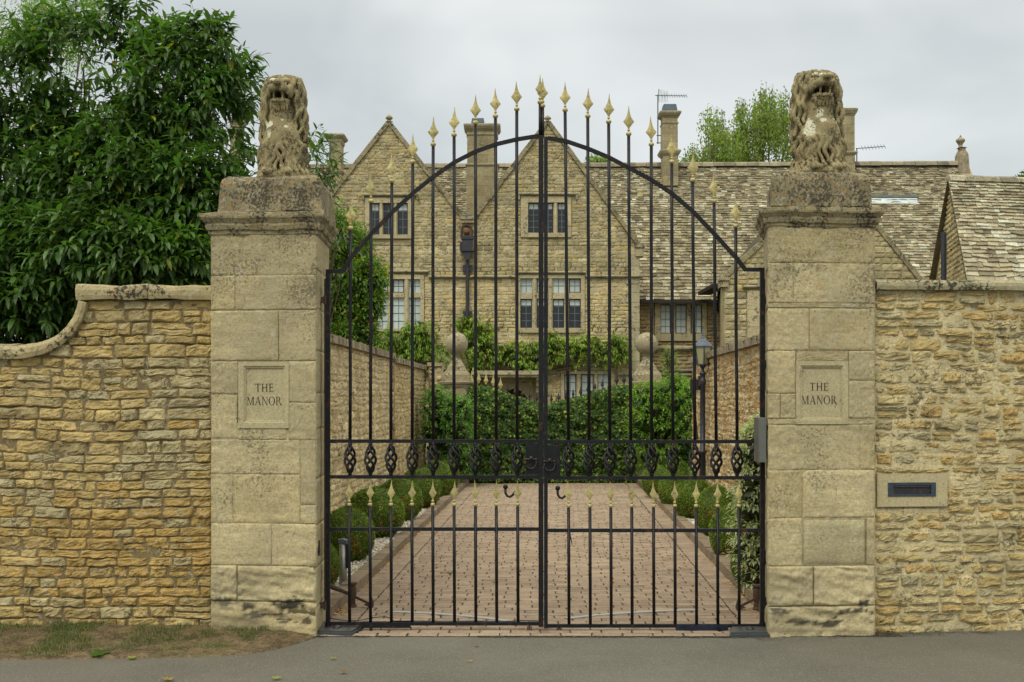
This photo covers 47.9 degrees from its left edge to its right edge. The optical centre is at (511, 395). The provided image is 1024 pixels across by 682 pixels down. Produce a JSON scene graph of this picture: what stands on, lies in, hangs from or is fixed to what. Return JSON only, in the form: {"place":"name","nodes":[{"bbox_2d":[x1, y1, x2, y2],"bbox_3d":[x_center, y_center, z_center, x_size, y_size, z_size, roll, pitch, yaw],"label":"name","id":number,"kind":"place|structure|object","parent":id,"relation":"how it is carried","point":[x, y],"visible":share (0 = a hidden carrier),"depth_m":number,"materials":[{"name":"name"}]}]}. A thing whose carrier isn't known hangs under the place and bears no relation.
{"place":"outdoors","nodes":[
{"label":"outdoors","id":0,"kind":"place"},
{"bbox_2d":[0,618,325,659],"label":"verge","id":1,"kind":"structure","parent":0,"point":[147,653],"depth_m":7.33,"materials":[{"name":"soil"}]},
{"bbox_2d":[89,649,108,655],"bbox_3d":[-2.532,1.578,7.098,0.122,0.018,0.177,0,0,25],"label":"fallen leaf","id":2,"kind":"object","parent":1,"relation":"on","point":[97,652],"visible":1,"depth_m":7.10,"materials":[{"name":"green plant"}]},
{"bbox_2d":[393,611,511,621],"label":"floor track","id":3,"kind":"structure","parent":0,"point":[468,616],"depth_m":8.37,"materials":[{"name":"metal"}]},
{"bbox_2d":[0,630,1023,681],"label":"road","id":4,"kind":"structure","parent":0,"point":[950,657],"depth_m":6.92,"materials":[{"name":"grey asphalt"}]},
{"bbox_2d":[64,631,1006,680],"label":"grit","id":5,"kind":"object","parent":4,"relation":"on","point":[700,636],"visible":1,"depth_m":7.64,"materials":[{"name":"grey gravel"}]},
{"bbox_2d":[0,0,1023,338],"label":"sky","id":6,"kind":"structure","parent":0,"point":[920,76],"materials":[{"name":"white"}]},
{"bbox_2d":[316,473,903,636],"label":"drive","id":7,"kind":"structure","parent":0,"point":[642,500],"depth_m":10.28,"materials":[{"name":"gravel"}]},
{"bbox_2d":[317,623,363,635],"bbox_3d":[-1.201,1.575,7.822,0.329,0.050,0.296,0,0,12],"label":"operator box","id":8,"kind":"object","parent":7,"relation":"on","point":[323,629],"visible":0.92,"depth_m":7.73,"materials":[{"name":"metal"}]},
{"bbox_2d":[330,582,373,607],"bbox_3d":[-1.210,1.504,8.716,0.340,0.192,0.084,0,0,0],"label":"gate holdback","id":9,"kind":"object","parent":7,"relation":"on","point":[353,592],"visible":0.71,"depth_m":8.70,"materials":[{"name":"metal"}]},
{"bbox_2d":[330,481,732,592],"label":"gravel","id":10,"kind":"structure","parent":7,"relation":"on","point":[380,543],"depth_m":11.98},
{"bbox_2d":[330,543,341,584],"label":"box ball","id":11,"kind":"object","parent":10,"relation":"on","point":[335,567],"visible":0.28,"depth_m":9.27,"materials":[{"name":"green plant"}]},
{"bbox_2d":[338,538,347,584],"bbox_3d":[-1.392,1.388,9.507,0.140,0.425,0.140,0,0,0],"label":"bollard","id":12,"kind":"object","parent":10,"relation":"on","point":[343,550],"visible":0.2,"depth_m":9.48,"materials":[{"name":"metal"}]},
{"bbox_2d":[330,506,374,561],"bbox_3d":[-1.554,1.311,10.973,0.525,0.534,0.525,0,0,34],"label":"box ball","id":13,"kind":"object","parent":10,"relation":"on","point":[359,539],"visible":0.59,"depth_m":10.81,"materials":[{"name":"green plant"}]},
{"bbox_2d":[346,485,404,537],"bbox_3d":[-1.529,1.286,12.821,0.701,0.581,0.700,0,0,-8],"label":"box ball","id":14,"kind":"object","parent":10,"relation":"on","point":[380,499],"visible":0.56,"depth_m":12.61,"materials":[{"name":"green plant"}]},
{"bbox_2d":[379,479,423,520],"bbox_3d":[-1.415,1.291,14.488,0.613,0.576,0.607,0,0,33],"label":"box ball","id":15,"kind":"object","parent":10,"relation":"on","point":[401,488],"visible":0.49,"depth_m":14.33,"materials":[{"name":"green plant"}]},
{"bbox_2d":[404,467,441,507],"bbox_3d":[-1.287,1.283,16.145,0.620,0.592,0.620,0,0,-2],"label":"box ball","id":16,"kind":"object","parent":10,"relation":"on","point":[425,485],"visible":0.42,"depth_m":15.97,"materials":[{"name":"green plant"}]},
{"bbox_2d":[425,459,453,496],"bbox_3d":[-1.165,1.276,17.766,0.548,0.604,0.549,0,0,40],"label":"box ball","id":17,"kind":"object","parent":10,"relation":"on","point":[447,485],"visible":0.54,"depth_m":17.63,"materials":[{"name":"green plant"}]},
{"bbox_2d":[415,383,480,482],"bbox_3d":[-1.132,0.704,20.293,1.261,1.880,1.303,0,0,0],"label":"shrub","id":18,"kind":"object","parent":10,"relation":"on","point":[443,414],"visible":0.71,"depth_m":20.17,"materials":[{"name":"green plant"}]},
{"bbox_2d":[442,459,459,486],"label":"box ball","id":19,"kind":"object","parent":10,"relation":"on","point":[456,481],"visible":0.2,"depth_m":19.16,"materials":[{"name":"green plant"}]},
{"bbox_2d":[640,464,666,495],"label":"box ball","id":20,"kind":"object","parent":10,"relation":"on","point":[646,485],"visible":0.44,"depth_m":18.02,"materials":[{"name":"green plant"}]},
{"bbox_2d":[621,372,692,473],"bbox_3d":[2.643,0.585,19.917,1.538,2.050,1.459,0,0,0],"label":"shrub","id":21,"kind":"object","parent":10,"relation":"on","point":[662,408],"visible":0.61,"depth_m":19.68,"materials":[{"name":"green plant"}]},
{"bbox_2d":[657,469,685,504],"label":"box ball","id":22,"kind":"object","parent":10,"relation":"on","point":[665,488],"visible":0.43,"depth_m":16.20,"materials":[{"name":"green plant"}]},
{"bbox_2d":[659,455,688,475],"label":"box ball","id":23,"kind":"object","parent":10,"relation":"on","point":[681,466],"visible":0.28,"depth_m":19.51,"materials":[{"name":"green plant"}]},
{"bbox_2d":[673,480,709,518],"bbox_3d":[2.311,1.297,14.734,0.520,0.564,0.520,0,0,-27],"label":"box ball","id":24,"kind":"object","parent":10,"relation":"on","point":[685,499],"visible":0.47,"depth_m":14.58,"materials":[{"name":"green plant"}]},
{"bbox_2d":[690,331,712,482],"bbox_3d":[2.545,0.364,15.400,0.280,2.472,0.250,0,0,-27],"label":"lamp post","id":25,"kind":"object","parent":10,"relation":"on","point":[703,345],"visible":0.69,"depth_m":15.37,"materials":[{"name":"metal"}]},
{"bbox_2d":[693,484,735,535],"bbox_3d":[2.272,1.277,12.863,0.503,0.605,0.498,0,0,24],"label":"box ball","id":26,"kind":"object","parent":10,"relation":"on","point":[706,501],"visible":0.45,"depth_m":12.73,"materials":[{"name":"green plant"}]},
{"bbox_2d":[708,504,741,556],"bbox_3d":[2.114,1.304,11.175,0.425,0.543,0.424,0,0,-2],"label":"box ball","id":27,"kind":"object","parent":10,"relation":"on","point":[724,512],"visible":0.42,"depth_m":11.05,"materials":[{"name":"green plant"}]},
{"bbox_2d":[730,554,747,582],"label":"box ball","id":28,"kind":"object","parent":10,"relation":"on","point":[733,569],"visible":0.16,"depth_m":9.49,"materials":[{"name":"green plant"}]},
{"bbox_2d":[325,479,759,620],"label":"kerb","id":29,"kind":"structure","parent":7,"relation":"on","point":[380,561],"depth_m":11.38,"materials":[{"name":"stone"}]},
{"bbox_2d":[332,502,759,616],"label":"leaf litter","id":30,"kind":"object","parent":7,"relation":"on","point":[450,507],"visible":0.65,"depth_m":10.26,"materials":[{"name":"brown plant"}]},
{"bbox_2d":[466,372,636,482],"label":"hedge","id":31,"kind":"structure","parent":7,"relation":"on","point":[528,419],"depth_m":21.04,"materials":[{"name":"green plant"}]},
{"bbox_2d":[735,584,759,610],"bbox_3d":[1.833,1.504,8.610,0.340,0.192,0.084,0,0,0],"label":"gate holdback","id":32,"kind":"object","parent":7,"relation":"on","point":[756,594],"visible":0.59,"depth_m":8.60,"materials":[{"name":"metal"}]},
{"bbox_2d":[730,624,769,637],"bbox_3d":[1.597,1.575,7.783,0.317,0.050,0.314,0,0,0],"label":"operator box","id":33,"kind":"object","parent":7,"relation":"on","point":[748,631],"visible":0.95,"depth_m":7.66,"materials":[{"name":"metal"}]},
{"bbox_2d":[565,609,694,618],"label":"floor track","id":34,"kind":"structure","parent":0,"point":[604,614],"depth_m":8.45,"materials":[{"name":"metal"}]},
{"bbox_3d":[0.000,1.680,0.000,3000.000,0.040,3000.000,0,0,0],"label":"ground","id":35,"kind":"structure","parent":0,"visible":0},
{"bbox_2d":[0,0,112,146],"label":"ash tree","id":36,"kind":"object","parent":35,"relation":"on","point":[50,2],"visible":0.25,"depth_m":14.97,"materials":[{"name":"green plant"}]},
{"bbox_2d":[0,284,210,625],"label":"front wall","id":37,"kind":"structure","parent":35,"relation":"on","point":[105,453],"depth_m":7.85,"materials":[{"name":"stone"}]},
{"bbox_2d":[0,0,269,343],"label":"laurel tree","id":38,"kind":"object","parent":35,"relation":"on","point":[136,206],"visible":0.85,"depth_m":8.89,"materials":[{"name":"green plant"}]},
{"bbox_2d":[199,175,338,635],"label":"gate pillar","id":39,"kind":"structure","parent":35,"relation":"on","point":[272,239],"depth_m":7.69,"materials":[{"name":"stone"}]},
{"bbox_2d":[256,74,312,176],"bbox_3d":[-1.579,-1.851,8.020,0.407,0.762,0.382,0,0,0],"label":"stone lion","id":40,"kind":"object","parent":39,"relation":"on","point":[283,130],"visible":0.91,"depth_m":7.92},
{"bbox_2d":[318,540,319,555],"bbox_3d":[-1.297,1.018,7.718,0.024,0.100,0.043,0,0,0],"label":"photocell","id":41,"kind":"object","parent":39,"relation":"attached to","point":[319,548],"visible":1,"depth_m":7.70,"materials":[{"name":"black plastic"}]},
{"bbox_2d":[320,77,543,630],"bbox_3d":[-0.549,-0.284,7.850,1.546,3.804,0.099,0,0,0],"label":"gate leaf","id":42,"kind":"object","parent":39,"relation":"attached to","point":[534,458],"visible":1,"depth_m":7.84,"materials":[{"name":"black paint"}]},
{"bbox_2d":[306,122,374,326],"bbox_3d":[-1.440,-0.271,9.050,0.725,3.841,0.627,0,0,19],"label":"laurel shrub","id":43,"kind":"object","parent":35,"relation":"on","point":[316,149],"visible":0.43,"depth_m":9.04,"materials":[{"name":"green plant"}]},
{"bbox_2d":[329,198,394,346],"bbox_3d":[-3.645,-1.241,24.224,2.530,5.881,3.012,0,0,0],"label":"evergreen shrub","id":44,"kind":"object","parent":35,"relation":"on","point":[360,309],"visible":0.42,"depth_m":23.31,"materials":[{"name":"green plant"}]},
{"bbox_2d":[330,334,395,512],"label":"garden wall","id":45,"kind":"structure","parent":35,"relation":"on","point":[339,383],"depth_m":13.61,"materials":[{"name":"stone"}]},
{"bbox_2d":[393,357,427,474],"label":"garden wall","id":46,"kind":"structure","parent":35,"relation":"on","point":[402,397],"depth_m":18.63,"materials":[{"name":"stone"}]},
{"bbox_2d":[427,363,442,458],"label":"link wall","id":47,"kind":"structure","parent":35,"relation":"on","point":[438,371],"depth_m":21.91,"materials":[{"name":"stone"}]},
{"bbox_2d":[423,348,451,372],"bbox_3d":[-1.386,0.312,22.572,0.684,2.580,0.772,0,0,-30],"label":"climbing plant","id":48,"kind":"object","parent":47,"relation":"on","point":[445,361],"visible":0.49,"depth_m":22.55,"materials":[{"name":"green plant"}]},
{"bbox_2d":[438,333,473,479],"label":"gate pier","id":49,"kind":"structure","parent":35,"relation":"on","point":[463,381],"depth_m":21.26,"materials":[{"name":"stone"}]},
{"bbox_2d":[584,153,611,162],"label":"garden tree","id":50,"kind":"object","parent":35,"relation":"on","point":[594,158],"visible":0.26,"depth_m":59.32,"materials":[{"name":"green plant"}]},
{"bbox_2d":[228,104,971,447],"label":"manor house","id":51,"kind":"structure","parent":35,"relation":"on","point":[908,196],"depth_m":37.01,"materials":[{"name":"stone"}]},
{"bbox_2d":[365,198,410,238],"bbox_3d":[-3.951,-5.697,37.133,1.536,1.312,0.415,0,0,0],"label":"window","id":52,"kind":"structure","parent":51,"relation":"in","point":[381,206],"depth_m":37.00,"materials":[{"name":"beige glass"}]},
{"bbox_2d":[375,275,423,330],"bbox_3d":[-3.930,-2.974,37.133,2.220,1.815,0.415,0,0,0],"label":"window","id":53,"kind":"structure","parent":51,"relation":"in","point":[401,283],"depth_m":37.08,"materials":[{"name":"clear glass"}]},
{"bbox_2d":[372,318,485,382],"bbox_3d":[-2.975,-0.443,36.666,4.314,4.093,1.055,0,0,0],"label":"wisteria","id":54,"kind":"object","parent":51,"relation":"attached to","point":[421,335],"visible":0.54,"depth_m":36.62,"materials":[{"name":"green plant"}]},
{"bbox_2d":[508,389,527,398],"bbox_3d":[0.098,0.557,38.210,1.201,2.286,0.080,0,0,0],"label":"door","id":55,"kind":"structure","parent":51,"relation":"in","point":[510,391],"depth_m":38.20,"materials":[{"name":"black wood"}]},
{"bbox_2d":[456,311,634,385],"bbox_3d":[0.995,-0.543,36.671,5.873,4.292,1.074,0,0,0],"label":"wisteria","id":56,"kind":"object","parent":51,"relation":"attached to","point":[526,363],"visible":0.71,"depth_m":36.64,"materials":[{"name":"green plant"}]},
{"bbox_2d":[521,196,570,236],"bbox_3d":[1.089,-5.738,37.133,1.620,1.312,0.415,0,0,0],"label":"window","id":57,"kind":"structure","parent":51,"relation":"in","point":[529,204],"depth_m":36.98,"materials":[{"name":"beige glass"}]},
{"bbox_2d":[518,275,584,332],"bbox_3d":[1.236,-2.953,37.133,2.192,1.857,0.415,0,0,0],"label":"window","id":58,"kind":"structure","parent":51,"relation":"in","point":[527,284],"depth_m":37.07,"materials":[{"name":"clear glass"}]},
{"bbox_2d":[561,371,613,399],"bbox_3d":[2.422,-0.314,37.133,1.717,1.047,0.415,0,0,0],"label":"window","id":59,"kind":"structure","parent":51,"relation":"in","point":[577,379],"depth_m":37.07,"materials":[{"name":"beige glass"}]},
{"bbox_2d":[655,89,686,143],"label":"tv aerial","id":60,"kind":"object","parent":51,"relation":"attached to","point":[661,95],"visible":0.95,"depth_m":43.28,"materials":[{"name":"grey metal"}]},
{"bbox_2d":[654,303,706,340],"bbox_3d":[5.747,-2.551,39.432,1.765,1.364,0.415,0,0,0],"label":"window","id":61,"kind":"structure","parent":51,"relation":"in","point":[662,311],"depth_m":39.32,"materials":[{"name":"clear glass"}]},
{"bbox_2d":[747,290,759,337],"bbox_3d":[7.248,-2.316,33.133,1.046,1.395,0.415,0,0,0],"label":"window","id":62,"kind":"structure","parent":51,"relation":"in","point":[753,296],"depth_m":32.95,"materials":[{"name":"beige glass"}]},
{"bbox_2d":[856,144,885,160],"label":"tv aerial","id":63,"kind":"object","parent":51,"relation":"attached to","point":[869,149],"visible":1,"depth_m":43.59,"materials":[{"name":"grey metal"}]},
{"bbox_2d":[628,333,662,475],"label":"gate pier","id":64,"kind":"structure","parent":35,"relation":"on","point":[642,371],"depth_m":21.32,"materials":[{"name":"stone"}]},
{"bbox_2d":[658,342,680,387],"bbox_3d":[3.700,0.176,26.997,0.720,2.852,0.728,0,0,0],"label":"olive tree","id":65,"kind":"object","parent":35,"relation":"on","point":[666,364],"visible":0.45,"depth_m":26.94,"materials":[{"name":"green plant"}]},
{"bbox_2d":[678,103,743,161],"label":"birch tree","id":66,"kind":"object","parent":35,"relation":"on","point":[724,152],"visible":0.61,"depth_m":53.40,"materials":[{"name":"green plant"}]},
{"bbox_2d":[689,334,759,501],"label":"garden wall","id":67,"kind":"structure","parent":35,"relation":"on","point":[749,376],"depth_m":13.48,"materials":[{"name":"stone"}]},
{"bbox_2d":[722,412,759,593],"bbox_3d":[1.925,0.919,9.243,0.498,1.614,0.558,0,0,0],"label":"variegated shrub","id":68,"kind":"object","parent":35,"relation":"on","point":[750,518],"visible":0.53,"depth_m":9.18,"materials":[{"name":"green plant"}]},
{"bbox_2d":[727,80,792,161],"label":"birch tree","id":69,"kind":"object","parent":35,"relation":"on","point":[769,121],"visible":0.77,"depth_m":55.28,"materials":[{"name":"green plant"}]},
{"bbox_2d":[754,171,884,636],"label":"gate pillar","id":70,"kind":"structure","parent":35,"relation":"on","point":[816,230],"depth_m":7.68,"materials":[{"name":"stone"}]},
{"bbox_2d":[537,78,766,631],"bbox_3d":[0.973,-0.273,7.850,1.602,3.780,0.099,0,0,0],"label":"gate leaf","id":71,"kind":"object","parent":70,"relation":"attached to","point":[551,461],"visible":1,"depth_m":7.84,"materials":[{"name":"black paint"}]},
{"bbox_2d":[754,417,767,461],"bbox_3d":[1.677,0.293,7.753,0.071,0.296,0.154,0,0,0],"label":"control box","id":72,"kind":"object","parent":70,"relation":"attached to","point":[760,437],"visible":1,"depth_m":7.68,"materials":[{"name":"metal"}]},
{"bbox_2d":[788,69,852,172],"bbox_3d":[2.140,-1.880,8.004,0.445,0.764,0.415,0,0,0],"label":"stone lion","id":73,"kind":"object","parent":70,"relation":"on","point":[816,128],"visible":0.91,"depth_m":7.90},
{"bbox_2d":[874,279,1023,631],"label":"front wall","id":74,"kind":"structure","parent":35,"relation":"on","point":[949,377],"depth_m":7.84,"materials":[{"name":"stone"}]},
{"bbox_2d":[876,473,947,506],"bbox_3d":[2.708,0.638,7.825,0.490,0.222,0.050,0,0,-5],"label":"letterbox","id":75,"kind":"object","parent":74,"relation":"attached to","point":[911,489],"visible":0.95,"depth_m":7.80,"materials":[{"name":"stone"}]},
{"bbox_2d":[929,174,1023,280],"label":"cottage","id":76,"kind":"structure","parent":35,"relation":"on","point":[980,235],"depth_m":26.60,"materials":[{"name":"stone"}]}
]}

